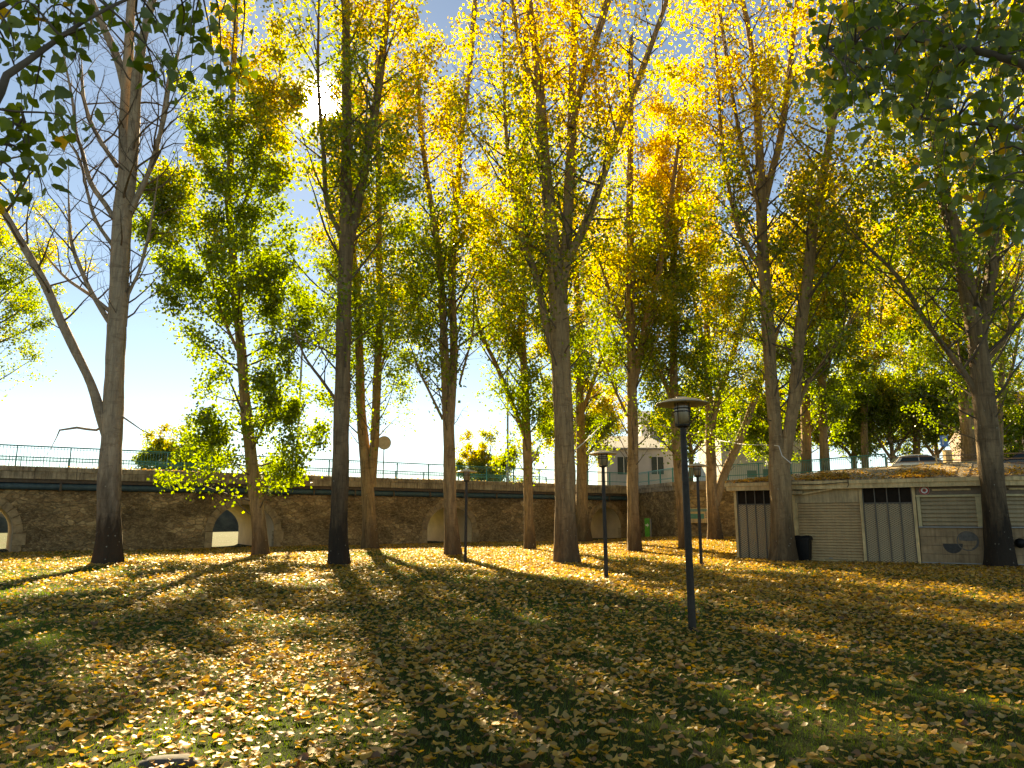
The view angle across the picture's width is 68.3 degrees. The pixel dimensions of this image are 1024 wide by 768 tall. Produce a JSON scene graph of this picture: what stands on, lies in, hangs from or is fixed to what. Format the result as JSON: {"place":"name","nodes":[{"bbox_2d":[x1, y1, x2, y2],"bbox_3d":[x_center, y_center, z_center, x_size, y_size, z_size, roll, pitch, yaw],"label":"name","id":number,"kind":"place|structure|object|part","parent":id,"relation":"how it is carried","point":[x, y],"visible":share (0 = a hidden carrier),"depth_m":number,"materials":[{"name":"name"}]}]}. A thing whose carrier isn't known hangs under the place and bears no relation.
{"place":"outdoors","nodes":[
{"label":"outdoors","id":0,"kind":"place"},
{"bbox_2d":[0,510,238,532],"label":"bank","id":1,"kind":"structure","parent":0,"point":[226,520],"depth_m":97.10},
{"bbox_2d":[0,531,1023,767],"bbox_3d":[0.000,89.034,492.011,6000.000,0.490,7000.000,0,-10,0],"label":"ground","id":2,"kind":"structure","parent":0,"point":[224,539],"depth_m":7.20,"materials":[{"name":"yellow plant"}]},
{"bbox_2d":[0,172,106,400],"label":"poplar tree","id":3,"kind":"object","parent":2,"relation":"on","point":[27,302],"visible":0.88,"depth_m":45.08,"materials":[{"name":"green plant"}]},
{"bbox_2d":[0,0,252,563],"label":"poplar tree","id":4,"kind":"object","parent":2,"relation":"on","point":[108,410],"visible":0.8,"depth_m":29.04,"materials":[{"name":"brown plant"}]},
{"bbox_2d":[0,0,258,214],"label":"overhanging poplar","id":5,"kind":"object","parent":2,"relation":"on","point":[75,32],"visible":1,"depth_m":4.80,"materials":[{"name":"green plant"}]},
{"bbox_2d":[137,754,200,767],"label":"stone","id":6,"kind":"object","parent":2,"relation":"on","point":[177,759],"visible":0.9,"depth_m":5.00,"materials":[{"name":"beige stone"}]},
{"bbox_2d":[131,414,234,471],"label":"broadleaf tree","id":7,"kind":"object","parent":2,"relation":"on","point":[159,444],"visible":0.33,"depth_m":76.99,"materials":[{"name":"green plant"}]},
{"bbox_2d":[114,0,333,554],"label":"poplar tree","id":8,"kind":"object","parent":2,"relation":"on","point":[226,308],"visible":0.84,"depth_m":34.65,"materials":[{"name":"green plant"}]},
{"bbox_2d":[0,465,626,552],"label":"bridge","id":9,"kind":"structure","parent":2,"relation":"on","point":[44,509],"depth_m":43.72,"materials":[{"name":"stone"}]},
{"bbox_2d":[0,455,546,481],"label":"railing","id":10,"kind":"object","parent":9,"relation":"on","point":[49,459],"visible":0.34,"depth_m":47.90,"materials":[{"name":"grey metal"}]},
{"bbox_2d":[293,300,302,457],"bbox_3d":[-15.252,0.294,53.151,0.280,13.166,2.336,7,-12,-34],"label":"street light","id":11,"kind":"object","parent":9,"relation":"on","point":[300,380],"visible":0.06,"depth_m":52.37,"materials":[{"name":"grey metal"}]},
{"bbox_2d":[0,444,626,484],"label":"railing","id":12,"kind":"object","parent":9,"relation":"on","point":[175,465],"visible":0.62,"depth_m":42.09,"materials":[{"name":"metal"}]},
{"bbox_2d":[9,464,622,485],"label":"fallen leaves","id":13,"kind":"object","parent":9,"relation":"on","point":[294,474],"visible":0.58,"depth_m":44.46,"materials":[{"name":"yellow plant"}]},
{"bbox_2d":[379,436,390,477],"bbox_3d":[-9.336,5.524,54.924,1.000,3.491,0.113,2,-10,-14],"label":"road sign","id":14,"kind":"object","parent":9,"relation":"on","point":[384,442],"visible":0.77,"depth_m":55.08,"materials":[{"name":"grey metal"}]},
{"bbox_2d":[498,344,508,481],"bbox_3d":[-0.947,2.506,62.884,0.280,12.221,2.336,7,-12,-34],"label":"street light","id":15,"kind":"object","parent":9,"relation":"on","point":[507,479],"visible":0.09,"depth_m":61.53,"materials":[{"name":"grey metal"}]},
{"bbox_2d":[532,451,538,476],"bbox_3d":[1.949,7.100,62.525,0.655,3.050,0.098,3,-11,-17],"label":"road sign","id":16,"kind":"object","parent":9,"relation":"on","point":[533,458],"visible":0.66,"depth_m":62.64,"materials":[{"name":"grey metal"}]},
{"bbox_2d":[209,0,455,566],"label":"poplar tree","id":17,"kind":"object","parent":2,"relation":"on","point":[349,208],"visible":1,"depth_m":28.32,"materials":[{"name":"yellow plant"}]},
{"bbox_2d":[287,40,445,548],"bbox_3d":[-8.209,-5.723,42.695,9.623,29.856,8.931,0,-10,0],"label":"poplar tree","id":18,"kind":"object","parent":2,"relation":"on","point":[368,453],"visible":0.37,"depth_m":40.98,"materials":[{"name":"green plant"}]},
{"bbox_2d":[352,0,548,555],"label":"poplar tree","id":19,"kind":"object","parent":2,"relation":"on","point":[437,249],"visible":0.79,"depth_m":34.57,"materials":[{"name":"yellow plant"}]},
{"bbox_2d":[456,469,476,562],"bbox_3d":[-1.772,5.098,29.117,0.836,3.630,0.836,-2,-10,15],"label":"lamp post","id":20,"kind":"object","parent":2,"relation":"on","point":[466,477],"visible":0.95,"depth_m":29.13,"materials":[{"name":"metal"}]},
{"bbox_2d":[455,422,535,481],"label":"broadleaf tree","id":21,"kind":"object","parent":2,"relation":"on","point":[481,457],"visible":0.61,"depth_m":90.88,"materials":[{"name":"green plant"}]},
{"bbox_2d":[420,12,590,548],"bbox_3d":[-0.332,-6.799,42.767,9.542,32.068,6.958,0,-10,0],"label":"poplar tree","id":22,"kind":"object","parent":2,"relation":"on","point":[522,396],"visible":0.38,"depth_m":41.09,"materials":[{"name":"green plant"}]},
{"bbox_2d":[0,606,1023,767],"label":"fallen leaves","id":23,"kind":"object","parent":2,"relation":"on","point":[959,748],"visible":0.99,"depth_m":7.85,"materials":[{"name":"yellow plant"}]},
{"bbox_2d":[0,536,1023,612],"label":"fallen leaves","id":24,"kind":"object","parent":2,"relation":"on","point":[670,551],"visible":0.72,"depth_m":20.46,"materials":[{"name":"yellow plant"}]},
{"bbox_2d":[418,0,696,563],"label":"poplar tree","id":25,"kind":"object","parent":2,"relation":"on","point":[562,257],"visible":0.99,"depth_m":29.76,"materials":[{"name":"yellow plant"}]},
{"bbox_2d":[574,426,600,450],"bbox_3d":[3.826,2.559,37.650,0.225,3.241,19.279,-2,-10,9],"label":"cord","id":26,"kind":"object","parent":25,"relation":"attached to","point":[586,439],"visible":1,"depth_m":36.65,"materials":[{"name":"white paint"}]},
{"bbox_2d":[530,85,658,541],"bbox_3d":[5.601,-5.920,55.131,8.451,34.643,8.094,-6,-12,32],"label":"poplar tree","id":27,"kind":"object","parent":2,"relation":"on","point":[584,534],"visible":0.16,"depth_m":53.26,"materials":[{"name":"green plant"}]},
{"bbox_2d":[588,450,616,577],"bbox_3d":[2.598,3.668,21.221,0.836,3.630,0.836,4,-11,-25],"label":"lamp post","id":28,"kind":"object","parent":2,"relation":"on","point":[602,459],"visible":0.94,"depth_m":21.24,"materials":[{"name":"metal"}]},
{"bbox_2d":[539,23,724,552],"bbox_3d":[6.480,-5.786,39.852,10.724,28.996,7.826,5,-11,-26],"label":"poplar tree","id":29,"kind":"object","parent":2,"relation":"on","point":[628,331],"visible":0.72,"depth_m":39.31,"materials":[{"name":"yellow plant"}]},
{"bbox_2d":[627,413,705,437],"bbox_3d":[9.330,2.495,43.200,0.146,0.302,12.139,-7,-12,34],"label":"cord","id":30,"kind":"object","parent":29,"relation":"attached to","point":[665,426],"visible":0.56,"depth_m":41.53,"materials":[{"name":"white paint"}]},
{"bbox_2d":[644,518,651,537],"bbox_3d":[9.969,10.540,55.234,0.540,1.420,0.128,-8,-13,38],"label":"sign stele","id":31,"kind":"object","parent":2,"relation":"on","point":[648,527],"visible":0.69,"depth_m":55.18,"materials":[{"name":"green paint"}]},
{"bbox_2d":[580,74,733,548],"bbox_3d":[8.065,-4.401,42.074,8.502,26.962,7.435,0,-10,0],"label":"poplar tree","id":32,"kind":"object","parent":2,"relation":"on","point":[688,360],"visible":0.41,"depth_m":40.42,"materials":[{"name":"yellow plant"}]},
{"bbox_2d":[655,396,708,630],"bbox_3d":[2.718,1.989,11.735,0.836,3.630,0.836,0,-10,0],"label":"lamp post","id":33,"kind":"object","parent":2,"relation":"on","point":[681,406],"visible":0.95,"depth_m":11.74,"materials":[{"name":"metal"}]},
{"bbox_2d":[638,479,742,536],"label":"retaining wall","id":34,"kind":"structure","parent":2,"relation":"on","point":[657,505],"depth_m":53.03,"materials":[{"name":"stone"}]},
{"bbox_2d":[690,508,706,522],"bbox_3d":[12.572,8.898,51.089,1.600,1.000,0.216,-9,-13,41],"label":"notice board","id":35,"kind":"object","parent":34,"relation":"attached to","point":[694,514],"visible":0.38,"depth_m":50.97,"materials":[{"name":"beige paint"}]},
{"bbox_2d":[638,453,886,485],"bbox_3d":[14.502,5.867,50.199,2.276,1.030,21.384,6,-12,-30],"label":"railing","id":36,"kind":"object","parent":34,"relation":"on","point":[750,465],"visible":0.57,"depth_m":48.59,"materials":[{"name":"grey metal"}]},
{"bbox_2d":[886,450,1023,465],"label":"guard rail","id":37,"kind":"object","parent":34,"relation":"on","point":[947,455],"visible":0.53,"depth_m":40.95,"materials":[{"name":"grey metal"}]},
{"bbox_2d":[688,463,707,563],"bbox_3d":[6.612,4.611,26.689,0.836,3.630,0.836,-9,-13,39],"label":"lamp post","id":38,"kind":"object","parent":2,"relation":"on","point":[697,470],"visible":0.89,"depth_m":26.70,"materials":[{"name":"metal"}]},
{"bbox_2d":[659,168,823,540],"bbox_3d":[14.663,-2.162,48.639,11.895,24.291,8.229,0,-10,0],"label":"poplar tree","id":39,"kind":"object","parent":2,"relation":"on","point":[714,488],"visible":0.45,"depth_m":47.30,"materials":[{"name":"yellow plant"}]},
{"bbox_2d":[646,0,929,561],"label":"poplar tree","id":40,"kind":"object","parent":2,"relation":"on","point":[782,542],"visible":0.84,"depth_m":30.54,"materials":[{"name":"yellow plant"}]},
{"bbox_2d":[715,439,790,462],"bbox_3d":[11.461,3.247,38.284,0.418,2.965,19.644,-1,-10,7],"label":"cord","id":41,"kind":"object","parent":40,"relation":"attached to","point":[751,444],"visible":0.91,"depth_m":35.74,"materials":[{"name":"white paint"}]},
{"bbox_2d":[795,535,812,560],"bbox_3d":[11.348,6.413,29.382,0.658,1.043,0.650,-7,-12,34],"label":"trash bin","id":42,"kind":"object","parent":2,"relation":"on","point":[804,547],"visible":0.72,"depth_m":29.17,"materials":[{"name":"black plastic"}]},
{"bbox_2d":[724,461,1023,565],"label":"kiosk","id":43,"kind":"object","parent":2,"relation":"on","point":[934,519],"visible":0.76,"depth_m":28.10,"materials":[{"name":"metal"}]},
{"bbox_2d":[725,461,1023,482],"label":"fallen leaves","id":44,"kind":"object","parent":43,"relation":"on","point":[845,475],"visible":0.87,"depth_m":28.77,"materials":[{"name":"yellow plant"}]},
{"bbox_2d":[915,494,982,526],"bbox_3d":[15.660,4.501,26.878,2.216,1.115,0.145,-7,-12,34],"label":"roller shutter","id":45,"kind":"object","parent":43,"relation":"in","point":[958,509],"depth_m":26.93,"materials":[{"name":"grey metal"}]},
{"bbox_2d":[767,0,1023,566],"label":"poplar tree","id":46,"kind":"object","parent":2,"relation":"on","point":[976,313],"visible":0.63,"depth_m":26.93,"materials":[{"name":"green plant"}]},
{"bbox_2d":[786,0,1023,251],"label":"overhanging poplar","id":47,"kind":"object","parent":2,"relation":"on","point":[868,24],"visible":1,"depth_m":5.33,"materials":[{"name":"green plant"}]},
{"bbox_2d":[0,0,1023,484],"label":"sky","id":48,"kind":"structure","parent":0,"point":[157,381],"materials":[{"name":"blue"}]},
{"bbox_2d":[594,429,673,485],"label":"house","id":49,"kind":"structure","parent":0,"point":[646,463],"depth_m":83.79,"materials":[{"name":"white paint"}]},
{"bbox_2d":[617,456,627,474],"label":"window","id":50,"kind":"structure","parent":49,"relation":"in","point":[621,461],"depth_m":83.72,"materials":[{"name":"grey glass"}]},
{"bbox_2d":[650,456,664,474],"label":"window","id":51,"kind":"structure","parent":49,"relation":"in","point":[657,462],"depth_m":83.72,"materials":[{"name":"grey glass"}]},
{"bbox_2d":[638,411,663,435],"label":"house","id":52,"kind":"structure","parent":0,"point":[645,428],"depth_m":103.13,"materials":[{"name":"white paint"}]},
{"bbox_2d":[697,404,800,480],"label":"house","id":53,"kind":"structure","parent":0,"point":[744,470],"depth_m":71.87,"materials":[{"name":"beige paint"}]},
{"bbox_2d":[746,470,757,477],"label":"window","id":54,"kind":"structure","parent":53,"relation":"in","point":[747,471],"depth_m":71.61,"materials":[{"name":"glass"}]},
{"bbox_2d":[762,468,767,476],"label":"window","id":55,"kind":"structure","parent":53,"relation":"in","point":[765,473],"depth_m":71.61,"materials":[{"name":"glass"}]},
{"bbox_2d":[950,391,1023,461],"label":"house","id":56,"kind":"structure","parent":0,"point":[957,440],"depth_m":85.64,"materials":[{"name":"beige paint"}]},
{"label":"parking ground","id":57,"kind":"structure","parent":0,"visible":0},
{"bbox_2d":[531,378,626,470],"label":"broadleaf tree","id":58,"kind":"object","parent":57,"relation":"on","point":[602,407],"visible":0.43,"depth_m":69.72,"materials":[{"name":"green plant"}]},
{"bbox_2d":[642,380,756,480],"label":"broadleaf tree","id":59,"kind":"object","parent":57,"relation":"on","point":[692,451],"visible":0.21,"depth_m":59.72,"materials":[{"name":"green plant"}]},
{"bbox_2d":[722,381,834,465],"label":"broadleaf tree","id":60,"kind":"object","parent":57,"relation":"on","point":[759,429],"visible":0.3,"depth_m":62.37,"materials":[{"name":"green plant"}]},
{"bbox_2d":[746,167,869,473],"bbox_3d":[19.767,-4.372,50.665,8.092,21.827,6.951,-6,-12,29],"label":"poplar tree","id":61,"kind":"object","parent":57,"relation":"on","point":[806,448],"visible":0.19,"depth_m":49.20,"materials":[{"name":"green plant"}]},
{"bbox_2d":[774,160,908,470],"bbox_3d":[21.072,-4.715,49.538,8.238,22.128,8.647,0,-10,0],"label":"poplar tree","id":62,"kind":"object","parent":57,"relation":"on","point":[823,442],"visible":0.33,"depth_m":47.76,"materials":[{"name":"green plant"}]},
{"bbox_2d":[781,373,926,467],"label":"broadleaf tree","id":63,"kind":"object","parent":57,"relation":"on","point":[845,448],"visible":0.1,"depth_m":61.82,"materials":[{"name":"green plant"}]},
{"bbox_2d":[829,183,920,467],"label":"poplar tree","id":64,"kind":"object","parent":57,"relation":"on","point":[865,442],"visible":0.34,"depth_m":56.96,"materials":[{"name":"green plant"}]},
{"bbox_2d":[829,359,959,461],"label":"broadleaf tree","id":65,"kind":"object","parent":57,"relation":"on","point":[893,407],"visible":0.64,"depth_m":57.30,"materials":[{"name":"green plant"}]},
{"bbox_2d":[870,183,951,454],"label":"poplar tree","id":66,"kind":"object","parent":57,"relation":"on","point":[916,369],"visible":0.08,"depth_m":60.33,"materials":[{"name":"green plant"}]},
{"bbox_2d":[888,454,942,465],"bbox_3d":[25.748,5.181,47.327,4.212,1.477,1.796,-2,-10,12],"label":"parked car","id":67,"kind":"object","parent":57,"relation":"on","point":[899,460],"visible":0.06,"depth_m":46.81,"materials":[{"name":"paint"}]},
{"bbox_3d":[25.260,4.613,46.755,2.400,0.403,0.120,-2,-10,12],"label":"side window","id":68,"kind":"part","parent":67,"relation":"part of","materials":[{"name":"black glass"}]},
{"bbox_2d":[881,371,960,461],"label":"broadleaf tree","id":69,"kind":"object","parent":57,"relation":"on","point":[937,451],"visible":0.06,"depth_m":63.82,"materials":[{"name":"green plant"}]},
{"bbox_2d":[860,142,1023,461],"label":"poplar tree","id":70,"kind":"object","parent":57,"relation":"on","point":[968,445],"visible":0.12,"depth_m":47.91,"materials":[{"name":"green plant"}]},
{"bbox_2d":[940,435,947,449],"bbox_3d":[29.779,5.114,51.887,0.560,3.233,0.096,1,-10,-6],"label":"parking sign","id":71,"kind":"object","parent":57,"relation":"on","point":[943,443],"visible":0.7,"depth_m":52.04,"materials":[{"name":"blue metal"}]},
{"bbox_2d":[981,194,1023,459],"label":"poplar tree","id":72,"kind":"object","parent":57,"relation":"on","point":[1016,420],"visible":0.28,"depth_m":56.53,"materials":[{"name":"green plant"}]},
{"bbox_2d":[994,368,1023,457],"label":"broadleaf tree","id":73,"kind":"object","parent":57,"relation":"on","point":[1018,446],"visible":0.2,"depth_m":58.90,"materials":[{"name":"green plant"}]},
{"bbox_2d":[1004,451,1023,463],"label":"parked car","id":74,"kind":"object","parent":57,"relation":"on","point":[1021,455],"visible":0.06,"depth_m":43.93,"materials":[{"name":"paint"}]}
]}

